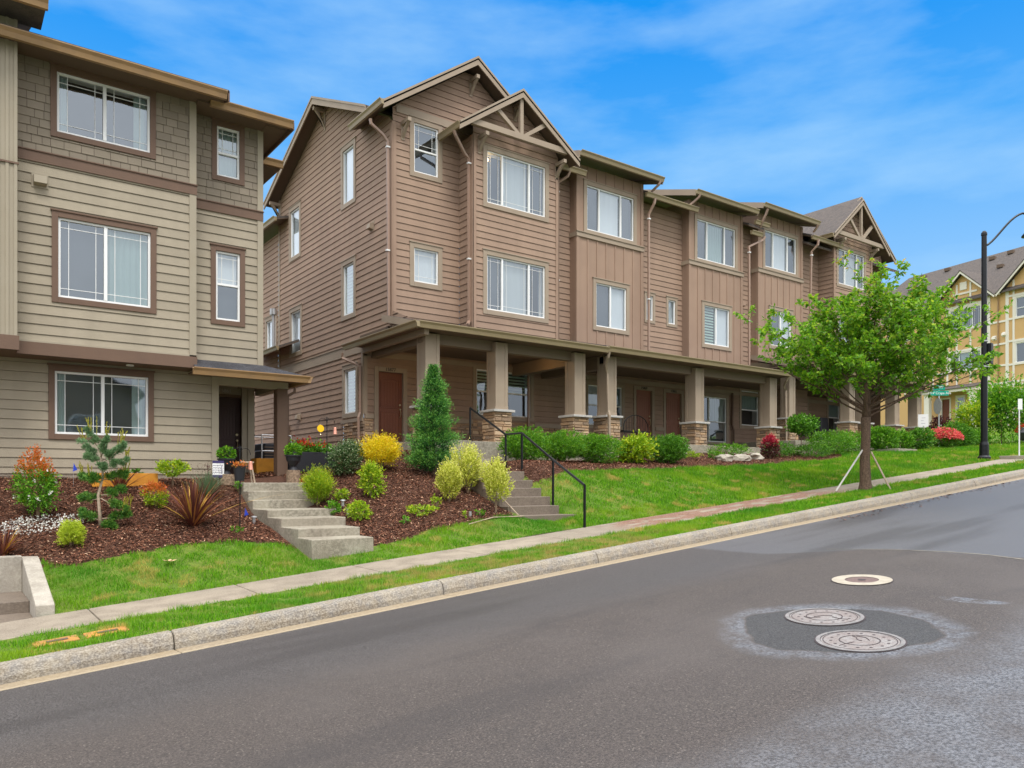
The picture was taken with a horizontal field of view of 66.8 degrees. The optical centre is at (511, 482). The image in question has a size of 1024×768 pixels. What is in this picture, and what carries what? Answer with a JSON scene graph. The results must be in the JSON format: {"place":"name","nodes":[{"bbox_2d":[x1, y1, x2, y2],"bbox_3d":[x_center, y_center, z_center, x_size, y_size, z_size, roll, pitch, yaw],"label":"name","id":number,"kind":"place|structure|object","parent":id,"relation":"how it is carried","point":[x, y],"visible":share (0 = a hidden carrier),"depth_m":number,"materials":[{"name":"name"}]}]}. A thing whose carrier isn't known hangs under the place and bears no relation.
{"place":"outdoors","nodes":[
{"label":"outdoors","id":0,"kind":"place"},
{"bbox_2d":[0,459,1022,639],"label":"sidewalk","id":1,"kind":"structure","parent":0,"point":[11,629],"depth_m":11.72,"materials":[{"name":"concrete"}]},
{"bbox_2d":[0,459,1023,661],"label":"verge","id":2,"kind":"structure","parent":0,"point":[76,629],"depth_m":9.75,"materials":[{"name":"green plant"}]},
{"bbox_2d":[31,626,129,647],"bbox_3d":[-4.634,1.683,8.364,0.900,0.150,0.280,0,0,-36],"label":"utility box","id":3,"kind":"object","parent":2,"relation":"on","point":[69,638],"visible":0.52,"depth_m":8.32,"materials":[{"name":"brown paint"}]},
{"bbox_2d":[0,469,1023,684],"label":"kerb","id":4,"kind":"structure","parent":2,"relation":"on","point":[26,668],"depth_m":9.80,"materials":[{"name":"concrete"}]},
{"bbox_2d":[733,250,1012,489],"bbox_3d":[8.601,-2.622,18.756,6.328,5.821,4.240,0,0,16],"label":"street tree","id":5,"kind":"object","parent":2,"relation":"on","point":[831,353],"visible":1,"depth_m":18.32,"materials":[{"name":"green plant"}]},
{"bbox_2d":[904,426,1023,446],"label":"hedge","id":6,"kind":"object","parent":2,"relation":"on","point":[1011,443],"depth_m":36.72,"materials":[{"name":"green plant"}]},
{"bbox_2d":[0,479,1023,767],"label":"road","id":7,"kind":"structure","parent":0,"point":[704,657],"depth_m":6.35,"materials":[{"name":"grey asphalt"}]},
{"bbox_2d":[0,477,1023,688],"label":"gutter pan","id":8,"kind":"object","parent":7,"relation":"on","point":[66,673],"visible":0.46,"depth_m":9.62,"materials":[{"name":"concrete"}]},
{"bbox_2d":[0,478,1023,690],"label":"gutter lip","id":9,"kind":"object","parent":7,"relation":"on","point":[428,601],"visible":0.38,"depth_m":9.44,"materials":[{"name":"beige concrete"}]},
{"bbox_2d":[784,608,865,625],"bbox_3d":[3.051,1.307,7.594,0.742,0.069,0.745,0,0,-36],"label":"manhole cover","id":10,"kind":"object","parent":7,"relation":"on","point":[823,616],"visible":1,"depth_m":7.57,"materials":[{"name":"metal"}]},
{"bbox_2d":[814,630,906,651],"bbox_3d":[2.995,1.358,6.695,0.732,0.068,0.735,0,0,-36],"label":"manhole cover","id":11,"kind":"object","parent":7,"relation":"on","point":[854,640],"visible":1,"depth_m":6.67,"materials":[{"name":"metal"}]},
{"bbox_2d":[831,574,893,585],"bbox_3d":[4.131,1.147,9.177,0.680,0.064,0.683,0,0,-36],"label":"manhole cover","id":12,"kind":"object","parent":7,"relation":"on","point":[861,579],"visible":1,"depth_m":9.15,"materials":[{"name":"white paint"}]},
{"bbox_2d":[41,435,1023,613],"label":"lawn","id":13,"kind":"structure","parent":0,"point":[375,548],"depth_m":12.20,"materials":[{"name":"green plant"}]},
{"bbox_2d":[0,555,54,622],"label":"retaining wall","id":14,"kind":"structure","parent":13,"relation":"on","point":[25,592],"depth_m":10.43,"materials":[{"name":"concrete"}]},
{"bbox_2d":[235,483,372,559],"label":"garden steps","id":15,"kind":"structure","parent":13,"relation":"on","point":[287,514],"depth_m":13.73,"materials":[{"name":"concrete"}]},
{"bbox_2d":[286,470,299,482],"bbox_3d":[-4.520,-0.130,16.061,0.286,0.260,0.281,0,0,-36],"label":"log stump","id":16,"kind":"object","parent":15,"relation":"on","point":[292,476],"visible":0.97,"depth_m":15.94,"materials":[{"name":"beige wood"}]},
{"bbox_2d":[284,443,302,469],"bbox_3d":[-4.524,-0.551,16.065,0.411,0.583,0.412,0,0,-36],"label":"black urn","id":17,"kind":"object","parent":16,"relation":"on","point":[292,460],"visible":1,"depth_m":15.98,"materials":[{"name":"black ceramic"}]},
{"bbox_2d":[0,450,841,568],"bbox_3d":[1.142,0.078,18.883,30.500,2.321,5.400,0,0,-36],"label":"mulch bed","id":18,"kind":"object","parent":13,"relation":"on","point":[282,479],"visible":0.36,"depth_m":13.86,"materials":[{"name":"brown wood"}]},
{"bbox_2d":[0,526,35,554],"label":"flax plant","id":19,"kind":"object","parent":18,"relation":"on","point":[6,544],"visible":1,"depth_m":11.28,"materials":[{"name":"brown plant"}]},
{"bbox_2d":[6,443,63,518],"bbox_3d":[-7.619,-0.006,12.426,0.810,1.261,0.764,0,0,1],"label":"spirea shrub","id":20,"kind":"object","parent":18,"relation":"on","point":[48,489],"visible":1,"depth_m":12.35,"materials":[{"name":"green plant"}]},
{"bbox_2d":[0,513,83,534],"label":"daisy patch","id":21,"kind":"object","parent":18,"relation":"on","point":[41,527],"visible":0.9,"depth_m":12.16,"materials":[{"name":"plant"}]},
{"bbox_2d":[54,517,87,547],"bbox_3d":[-6.660,0.767,11.734,0.437,0.520,0.470,0,0,0],"label":"dwarf conifer","id":22,"kind":"object","parent":18,"relation":"on","point":[72,533],"visible":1,"depth_m":11.68,"materials":[{"name":"green plant"}]},
{"bbox_2d":[74,416,132,529],"bbox_3d":[-6.583,-0.135,12.500,0.962,1.882,0.428,0,0,-5],"label":"pine tree","id":23,"kind":"object","parent":18,"relation":"on","point":[91,453],"visible":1,"depth_m":12.47,"materials":[{"name":"green plant"}]},
{"bbox_2d":[90,473,157,486],"bbox_3d":[-7.281,-0.050,14.547,1.100,0.250,0.550,0,0,-36],"label":"planter box","id":24,"kind":"object","parent":18,"relation":"on","point":[138,477],"visible":0.36,"depth_m":14.45,"materials":[{"name":"orange wood"}]},
{"bbox_2d":[138,480,169,507],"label":"spirea shrub","id":25,"kind":"object","parent":18,"relation":"on","point":[159,493],"visible":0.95,"depth_m":13.49,"materials":[{"name":"green plant"}]},
{"bbox_2d":[154,458,191,486],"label":"gold shrub","id":26,"kind":"object","parent":18,"relation":"on","point":[175,465],"visible":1,"depth_m":14.64,"materials":[{"name":"yellow plant"}]},
{"bbox_2d":[98,478,269,525],"bbox_3d":[-5.227,0.289,12.906,3.117,0.888,3.338,0,0,5],"label":"flax plant","id":27,"kind":"object","parent":18,"relation":"on","point":[192,512],"visible":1,"depth_m":12.97,"materials":[{"name":"brown plant"}]},
{"bbox_2d":[181,463,250,495],"bbox_3d":[-5.620,-0.074,14.563,1.539,0.659,1.474,0,0,-36],"label":"lavender","id":28,"kind":"object","parent":18,"relation":"on","point":[205,483],"visible":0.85,"depth_m":14.50,"materials":[{"name":"green plant"}]},
{"bbox_2d":[216,474,235,484],"bbox_3d":[-5.653,-0.056,15.373,0.367,0.220,0.362,0,0,-36],"label":"log stump","id":29,"kind":"object","parent":18,"relation":"on","point":[229,477],"visible":0.59,"depth_m":15.22,"materials":[{"name":"beige wood"}]},
{"bbox_2d":[216,445,236,473],"bbox_3d":[-5.657,-0.460,15.378,0.423,0.587,0.416,0,0,-36],"label":"black urn","id":30,"kind":"object","parent":29,"relation":"on","point":[226,459],"visible":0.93,"depth_m":15.29,"materials":[{"name":"black plastic"}]},
{"bbox_2d":[229,446,250,529],"bbox_3d":[-4.635,0.149,13.240,0.371,1.550,0.032,0,0,-36],"label":"garden hook","id":31,"kind":"object","parent":18,"relation":"on","point":[239,449],"visible":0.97,"depth_m":13.24,"materials":[{"name":"black metal"}]},
{"bbox_2d":[227,459,248,480],"bbox_3d":[-4.665,-0.340,13.191,0.355,0.620,0.305,0,0,-36],"label":"hanging pot","id":32,"kind":"object","parent":31,"relation":"hanging from","point":[239,471],"visible":1,"depth_m":13.13,"materials":[{"name":"black plastic"}]},
{"bbox_2d":[288,435,334,471],"bbox_3d":[-4.483,-0.648,17.237,1.117,0.826,0.592,0,0,-36],"label":"raised planter","id":33,"kind":"object","parent":18,"relation":"on","point":[314,454],"visible":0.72,"depth_m":17.05,"materials":[{"name":"black plastic"}]},
{"bbox_2d":[298,464,337,506],"bbox_3d":[-3.770,0.061,15.158,0.775,0.917,0.796,0,0,-36],"label":"mugo pine","id":34,"kind":"object","parent":18,"relation":"on","point":[317,483],"visible":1,"depth_m":15.05,"materials":[{"name":"green plant"}]},
{"bbox_2d":[325,437,365,475],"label":"silver shrub","id":35,"kind":"object","parent":18,"relation":"on","point":[347,454],"visible":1,"depth_m":16.40,"materials":[{"name":"green plant"}]},
{"bbox_2d":[343,498,373,520],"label":"shrub","id":36,"kind":"object","parent":18,"relation":"on","point":[360,509],"visible":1,"depth_m":14.28,"materials":[{"name":"green plant"}]},
{"bbox_2d":[356,457,387,498],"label":"spring shrub","id":37,"kind":"object","parent":18,"relation":"on","point":[371,471],"visible":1,"depth_m":15.28,"materials":[{"name":"green plant"}]},
{"bbox_2d":[355,430,404,469],"bbox_3d":[-2.821,-0.673,16.922,1.295,0.945,1.317,0,0,-36],"label":"golden spirea","id":38,"kind":"object","parent":18,"relation":"on","point":[381,448],"visible":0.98,"depth_m":16.66,"materials":[{"name":"yellow plant"}]},
{"bbox_2d":[401,362,466,475],"bbox_3d":[-1.702,-1.351,17.050,1.462,2.587,1.488,0,0,-36],"label":"spruce tree","id":39,"kind":"object","parent":18,"relation":"on","point":[430,434],"visible":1,"depth_m":16.87,"materials":[{"name":"green plant"}]},
{"bbox_2d":[434,456,464,501],"bbox_3d":[-1.264,-0.049,15.406,0.550,0.959,0.740,0,0,-36],"label":"euonymus","id":40,"kind":"object","parent":18,"relation":"on","point":[449,476],"visible":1,"depth_m":15.28,"materials":[{"name":"yellow plant"}]},
{"bbox_2d":[448,437,484,493],"bbox_3d":[-0.901,-0.355,16.113,0.766,1.279,0.750,0,0,-36],"label":"euonymus","id":41,"kind":"object","parent":18,"relation":"on","point":[468,456],"visible":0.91,"depth_m":16.02,"materials":[{"name":"yellow plant"}]},
{"bbox_2d":[479,454,514,513],"bbox_3d":[-0.315,0.036,15.130,0.696,1.217,0.642,0,0,-13],"label":"euonymus","id":42,"kind":"object","parent":18,"relation":"on","point":[494,477],"visible":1,"depth_m":15.02,"materials":[{"name":"yellow plant"}]},
{"bbox_2d":[496,425,551,459],"bbox_3d":[0.295,-0.966,19.350,1.516,0.997,1.558,0,0,-36],"label":"boxwood","id":43,"kind":"object","parent":18,"relation":"on","point":[530,449],"visible":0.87,"depth_m":19.08,"materials":[{"name":"green plant"}]},
{"bbox_2d":[542,428,590,461],"bbox_3d":[1.256,-0.935,19.947,1.583,0.944,1.614,0,0,-36],"label":"boxwood","id":44,"kind":"object","parent":18,"relation":"on","point":[561,448],"visible":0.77,"depth_m":19.70,"materials":[{"name":"green plant"}]},
{"bbox_2d":[576,432,627,463],"bbox_3d":[2.281,-0.904,20.654,1.538,0.896,1.512,0,0,-36],"label":"boxwood","id":45,"kind":"object","parent":18,"relation":"on","point":[596,451],"visible":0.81,"depth_m":20.39,"materials":[{"name":"green plant"}]},
{"bbox_2d":[610,429,659,463],"bbox_3d":[3.403,-0.962,21.588,1.399,1.051,1.361,0,0,-36],"label":"hydrangea shrub","id":46,"kind":"object","parent":18,"relation":"on","point":[641,449],"visible":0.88,"depth_m":21.29,"materials":[{"name":"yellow plant"}]},
{"bbox_2d":[649,432,691,463],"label":"round shrub","id":47,"kind":"object","parent":18,"relation":"on","point":[672,449],"visible":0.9,"depth_m":22.17,"materials":[{"name":"green plant"}]},
{"bbox_2d":[706,443,753,455],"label":"hedge","id":48,"kind":"object","parent":18,"relation":"on","point":[734,445],"visible":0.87,"depth_m":25.29,"materials":[{"name":"green plant"}]},
{"bbox_2d":[759,432,781,458],"bbox_3d":[8.459,-1.184,25.437,0.789,0.943,0.652,0,0,-21],"label":"japanese maple","id":49,"kind":"object","parent":18,"relation":"on","point":[771,440],"visible":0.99,"depth_m":25.35,"materials":[{"name":"red plant"}]},
{"bbox_2d":[784,412,820,455],"bbox_3d":[10.214,-1.674,27.244,1.348,1.620,1.325,0,0,-36],"label":"rhododendron","id":50,"kind":"object","parent":18,"relation":"on","point":[794,425],"visible":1,"depth_m":27.07,"materials":[{"name":"green plant"}]},
{"bbox_2d":[793,442,835,456],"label":"hedge","id":51,"kind":"object","parent":18,"relation":"on","point":[808,451],"visible":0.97,"depth_m":27.02,"materials":[{"name":"green plant"}]},
{"bbox_2d":[803,428,860,454],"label":"shrub","id":52,"kind":"object","parent":18,"relation":"on","point":[839,439],"visible":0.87,"depth_m":27.87,"materials":[{"name":"green plant"}]},
{"bbox_2d":[412,439,576,536],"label":"garden steps","id":53,"kind":"structure","parent":13,"relation":"on","point":[526,500],"depth_m":16.15,"materials":[{"name":"concrete"}]},
{"bbox_2d":[469,407,585,527],"bbox_3d":[0.266,-0.501,17.233,0.263,2.781,5.172,0,0,-28],"label":"handrail","id":54,"kind":"object","parent":53,"relation":"on","point":[553,462],"visible":0.84,"depth_m":16.87,"materials":[{"name":"black metal"}]},
{"bbox_2d":[870,425,902,449],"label":"shrub","id":55,"kind":"object","parent":13,"relation":"on","point":[890,439],"visible":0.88,"depth_m":29.25,"materials":[{"name":"green plant"}]},
{"bbox_2d":[895,428,915,448],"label":"shrub","id":56,"kind":"object","parent":13,"relation":"on","point":[906,438],"visible":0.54,"depth_m":30.04,"materials":[{"name":"green plant"}]},
{"bbox_2d":[906,426,936,448],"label":"shrub","id":57,"kind":"object","parent":13,"relation":"on","point":[921,435],"visible":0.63,"depth_m":30.79,"materials":[{"name":"green plant"}]},
{"bbox_2d":[928,385,948,426],"bbox_3d":[19.351,-2.991,35.160,0.835,2.878,0.612,0,0,36],"label":"stop sign","id":58,"kind":"object","parent":13,"relation":"on","point":[938,404],"visible":0.93,"depth_m":35.16,"materials":[{"name":"silver metal"}]},
{"bbox_2d":[926,426,963,447],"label":"pink azalea","id":59,"kind":"object","parent":13,"relation":"on","point":[943,434],"visible":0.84,"depth_m":31.71,"materials":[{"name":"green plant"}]},
{"bbox_2d":[939,419,978,446],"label":"shrub","id":60,"kind":"object","parent":13,"relation":"on","point":[966,430],"visible":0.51,"depth_m":32.66,"materials":[{"name":"green plant"}]},
{"bbox_2d":[947,397,995,427],"bbox_3d":[20.801,-2.738,35.079,1.745,2.294,1.959,0,0,-8],"label":"garden tree","id":61,"kind":"object","parent":13,"relation":"on","point":[967,413],"visible":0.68,"depth_m":34.97,"materials":[{"name":"green plant"}]},
{"bbox_2d":[962,370,1023,442],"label":"garden tree","id":62,"kind":"object","parent":13,"relation":"on","point":[1004,401],"visible":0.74,"depth_m":34.87,"materials":[{"name":"green plant"}]},
{"bbox_2d":[977,212,1023,459],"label":"street lamp","id":63,"kind":"object","parent":13,"relation":"on","point":[986,347],"visible":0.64,"depth_m":25.99,"materials":[{"name":"black metal"}]},
{"bbox_2d":[881,426,1014,444],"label":"ground","id":64,"kind":"structure","parent":0,"point":[974,427],"depth_m":43.35,"materials":[{"name":"plant"}]},
{"bbox_2d":[255,56,932,461],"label":"townhouse","id":65,"kind":"structure","parent":64,"relation":"on","point":[597,294],"depth_m":24.17,"materials":[{"name":"brown paint"}]},
{"bbox_2d":[264,315,276,355],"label":"window","id":66,"kind":"structure","parent":65,"relation":"in","point":[268,320],"depth_m":28.39,"materials":[{"name":"glass"}]},
{"bbox_2d":[288,200,301,262],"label":"window","id":67,"kind":"structure","parent":65,"relation":"in","point":[295,246],"depth_m":26.43,"materials":[{"name":"glass"}]},
{"bbox_2d":[288,303,302,357],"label":"window","id":68,"kind":"structure","parent":65,"relation":"in","point":[295,313],"depth_m":26.41,"materials":[{"name":"grey glass"}]},
{"bbox_2d":[340,136,355,210],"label":"window","id":69,"kind":"structure","parent":65,"relation":"in","point":[348,151],"depth_m":23.03,"materials":[{"name":"glass"}]},
{"bbox_2d":[340,254,356,321],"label":"window","id":70,"kind":"structure","parent":65,"relation":"in","point":[348,266],"depth_m":23.07,"materials":[{"name":"glass"}]},
{"bbox_2d":[341,361,358,418],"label":"window","id":71,"kind":"structure","parent":65,"relation":"in","point":[350,389],"depth_m":23.01,"materials":[{"name":"glass"}]},
{"bbox_2d":[379,372,401,441],"bbox_3d":[-3.542,-2.200,22.557,0.800,2.000,0.121,0,0,-37],"label":"door","id":72,"kind":"structure","parent":65,"relation":"in","point":[390,384],"depth_m":22.59,"materials":[{"name":"paint"}]},
{"bbox_2d":[409,114,442,183],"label":"window","id":73,"kind":"structure","parent":65,"relation":"in","point":[425,159],"depth_m":21.37,"materials":[{"name":"grey glass"}]},
{"bbox_2d":[409,240,442,290],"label":"window","id":74,"kind":"structure","parent":65,"relation":"in","point":[425,264],"depth_m":21.30,"materials":[{"name":"glass"}]},
{"bbox_2d":[472,363,486,418],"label":"window","id":75,"kind":"structure","parent":65,"relation":"in","point":[479,389],"depth_m":24.52,"materials":[{"name":"grey glass"}]},
{"bbox_2d":[482,143,549,222],"bbox_3d":[0.056,-8.525,22.301,2.380,1.750,0.354,0,0,-37],"label":"window","id":76,"kind":"structure","parent":65,"relation":"in","point":[515,183],"depth_m":22.28,"materials":[{"name":"glass"}]},
{"bbox_2d":[482,248,549,323],"bbox_3d":[0.052,-5.585,22.298,2.370,1.810,0.354,0,0,-37],"label":"window","id":77,"kind":"structure","parent":65,"relation":"in","point":[514,286],"depth_m":22.28,"materials":[{"name":"grey glass"}]},
{"bbox_2d":[508,367,533,421],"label":"window","id":78,"kind":"structure","parent":65,"relation":"in","point":[517,386],"depth_m":25.56,"materials":[{"name":"grey glass"}]},
{"bbox_2d":[585,379,625,429],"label":"window","id":79,"kind":"structure","parent":65,"relation":"in","point":[590,385],"depth_m":27.41,"materials":[{"name":"glass"}]},
{"bbox_2d":[583,178,637,244],"bbox_3d":[3.084,-8.625,25.001,2.360,1.690,0.354,0,0,-37],"label":"window","id":80,"kind":"structure","parent":65,"relation":"in","point":[608,211],"depth_m":25.00,"materials":[{"name":"grey glass"}]},
{"bbox_2d":[592,277,629,334],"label":"window","id":81,"kind":"structure","parent":65,"relation":"in","point":[610,298],"depth_m":24.99,"materials":[{"name":"glass"}]},
{"bbox_2d":[636,390,650,441],"bbox_3d":[4.850,-2.400,28.767,0.840,2.040,0.121,0,0,-37],"label":"door","id":82,"kind":"structure","parent":65,"relation":"in","point":[642,397],"depth_m":28.81,"materials":[{"name":"paint"}]},
{"bbox_2d":[644,291,655,323],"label":"window","id":83,"kind":"structure","parent":65,"relation":"in","point":[652,295],"depth_m":26.50,"materials":[{"name":"beige paint"}]},
{"bbox_2d":[666,295,677,327],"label":"window","id":84,"kind":"structure","parent":65,"relation":"in","point":[671,302],"depth_m":27.19,"materials":[{"name":"glass"}]},
{"bbox_2d":[666,393,679,439],"bbox_3d":[6.140,-2.400,29.722,0.870,2.040,0.121,0,0,-37],"label":"door","id":85,"kind":"structure","parent":65,"relation":"in","point":[672,400],"depth_m":29.75,"materials":[{"name":"paint"}]},
{"bbox_2d":[694,213,738,270],"bbox_3d":[7.288,-8.625,28.112,2.420,1.690,0.354,0,0,-37],"label":"window","id":86,"kind":"structure","parent":65,"relation":"in","point":[715,241],"depth_m":28.13,"materials":[{"name":"grey glass"}]},
{"bbox_2d":[704,392,728,444],"bbox_3d":[7.968,-2.540,31.178,1.940,2.080,0.354,0,0,-37],"label":"glass door","id":87,"kind":"structure","parent":65,"relation":"in","point":[716,406],"depth_m":31.35,"materials":[{"name":"beige paint"}]},
{"bbox_2d":[701,300,732,351],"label":"window","id":88,"kind":"structure","parent":65,"relation":"in","point":[717,318],"depth_m":28.22,"materials":[{"name":"glass"}]},
{"bbox_2d":[739,388,759,428],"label":"window","id":89,"kind":"structure","parent":65,"relation":"in","point":[749,407],"depth_m":32.70,"materials":[{"name":"glass"}]},
{"bbox_2d":[763,227,798,276],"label":"window","id":90,"kind":"structure","parent":65,"relation":"in","point":[780,248],"depth_m":30.46,"materials":[{"name":"glass"}]},
{"bbox_2d":[768,305,793,350],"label":"window","id":91,"kind":"structure","parent":65,"relation":"in","point":[778,323],"depth_m":30.37,"materials":[{"name":"glass"}]},
{"bbox_2d":[826,398,839,432],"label":"window","id":92,"kind":"structure","parent":65,"relation":"in","point":[833,412],"depth_m":36.49,"materials":[{"name":"clear glass"}]},
{"bbox_2d":[836,246,866,293],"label":"window","id":93,"kind":"structure","parent":65,"relation":"in","point":[844,279],"depth_m":32.80,"materials":[{"name":"glass"}]},
{"bbox_2d":[881,246,1023,427],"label":"townhouse","id":94,"kind":"structure","parent":64,"relation":"on","point":[1005,280],"depth_m":55.09,"materials":[{"name":"beige paint"}]},
{"bbox_2d":[949,303,980,330],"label":"window","id":95,"kind":"structure","parent":94,"relation":"in","point":[976,318],"depth_m":55.16,"materials":[{"name":"glass"}]},
{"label":"ground","id":96,"kind":"structure","parent":0,"visible":0},
{"bbox_2d":[0,0,312,479],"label":"townhouse","id":97,"kind":"structure","parent":96,"relation":"on","point":[131,247],"depth_m":14.72,"materials":[{"name":"brown paint"}]},
{"bbox_2d":[47,363,154,441],"bbox_3d":[-7.850,-1.495,14.870,1.830,1.390,0.354,0,0,-37],"label":"window","id":98,"kind":"structure","parent":97,"relation":"in","point":[124,398],"depth_m":14.90,"materials":[{"name":"glass"}]},
{"bbox_2d":[49,61,156,159],"bbox_3d":[-7.589,-6.825,14.442,1.780,1.310,0.354,0,0,-37],"label":"window","id":99,"kind":"structure","parent":97,"relation":"in","point":[88,114],"depth_m":14.47,"materials":[{"name":"glass"}]},
{"bbox_2d":[50,208,157,313],"bbox_3d":[-7.577,-4.050,14.451,1.770,1.660,0.354,0,0,-37],"label":"window","id":100,"kind":"structure","parent":97,"relation":"in","point":[102,262],"depth_m":14.39,"materials":[{"name":"glass"}]},
{"bbox_2d":[210,242,245,327],"bbox_3d":[-5.938,-4.060,16.136,0.730,1.640,0.354,0,0,-37],"label":"window","id":101,"kind":"structure","parent":97,"relation":"in","point":[227,267],"depth_m":16.11,"materials":[{"name":"grey glass"}]},
{"bbox_2d":[211,117,245,185],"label":"window","id":102,"kind":"structure","parent":97,"relation":"in","point":[228,138],"depth_m":16.10,"materials":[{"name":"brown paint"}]},
{"bbox_2d":[219,397,239,472],"bbox_3d":[-6.521,-1.025,17.740,0.620,1.850,0.121,0,0,-37],"label":"door","id":103,"kind":"structure","parent":97,"relation":"in","point":[229,408],"depth_m":17.80,"materials":[{"name":"grey paint"}]},
{"bbox_2d":[251,458,273,472],"bbox_3d":[-5.578,-0.360,17.642,0.580,0.370,0.400,0,0,-36],"label":"planter box","id":104,"kind":"object","parent":96,"relation":"on","point":[263,465],"visible":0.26,"depth_m":17.42,"materials":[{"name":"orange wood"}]},
{"bbox_2d":[255,434,291,458],"bbox_3d":[-6.271,-0.706,20.117,0.784,1.012,1.033,0,0,-36],"label":"wire cage","id":105,"kind":"object","parent":96,"relation":"on","point":[264,450],"visible":0.26,"depth_m":19.74,"materials":[{"name":"silver metal"}]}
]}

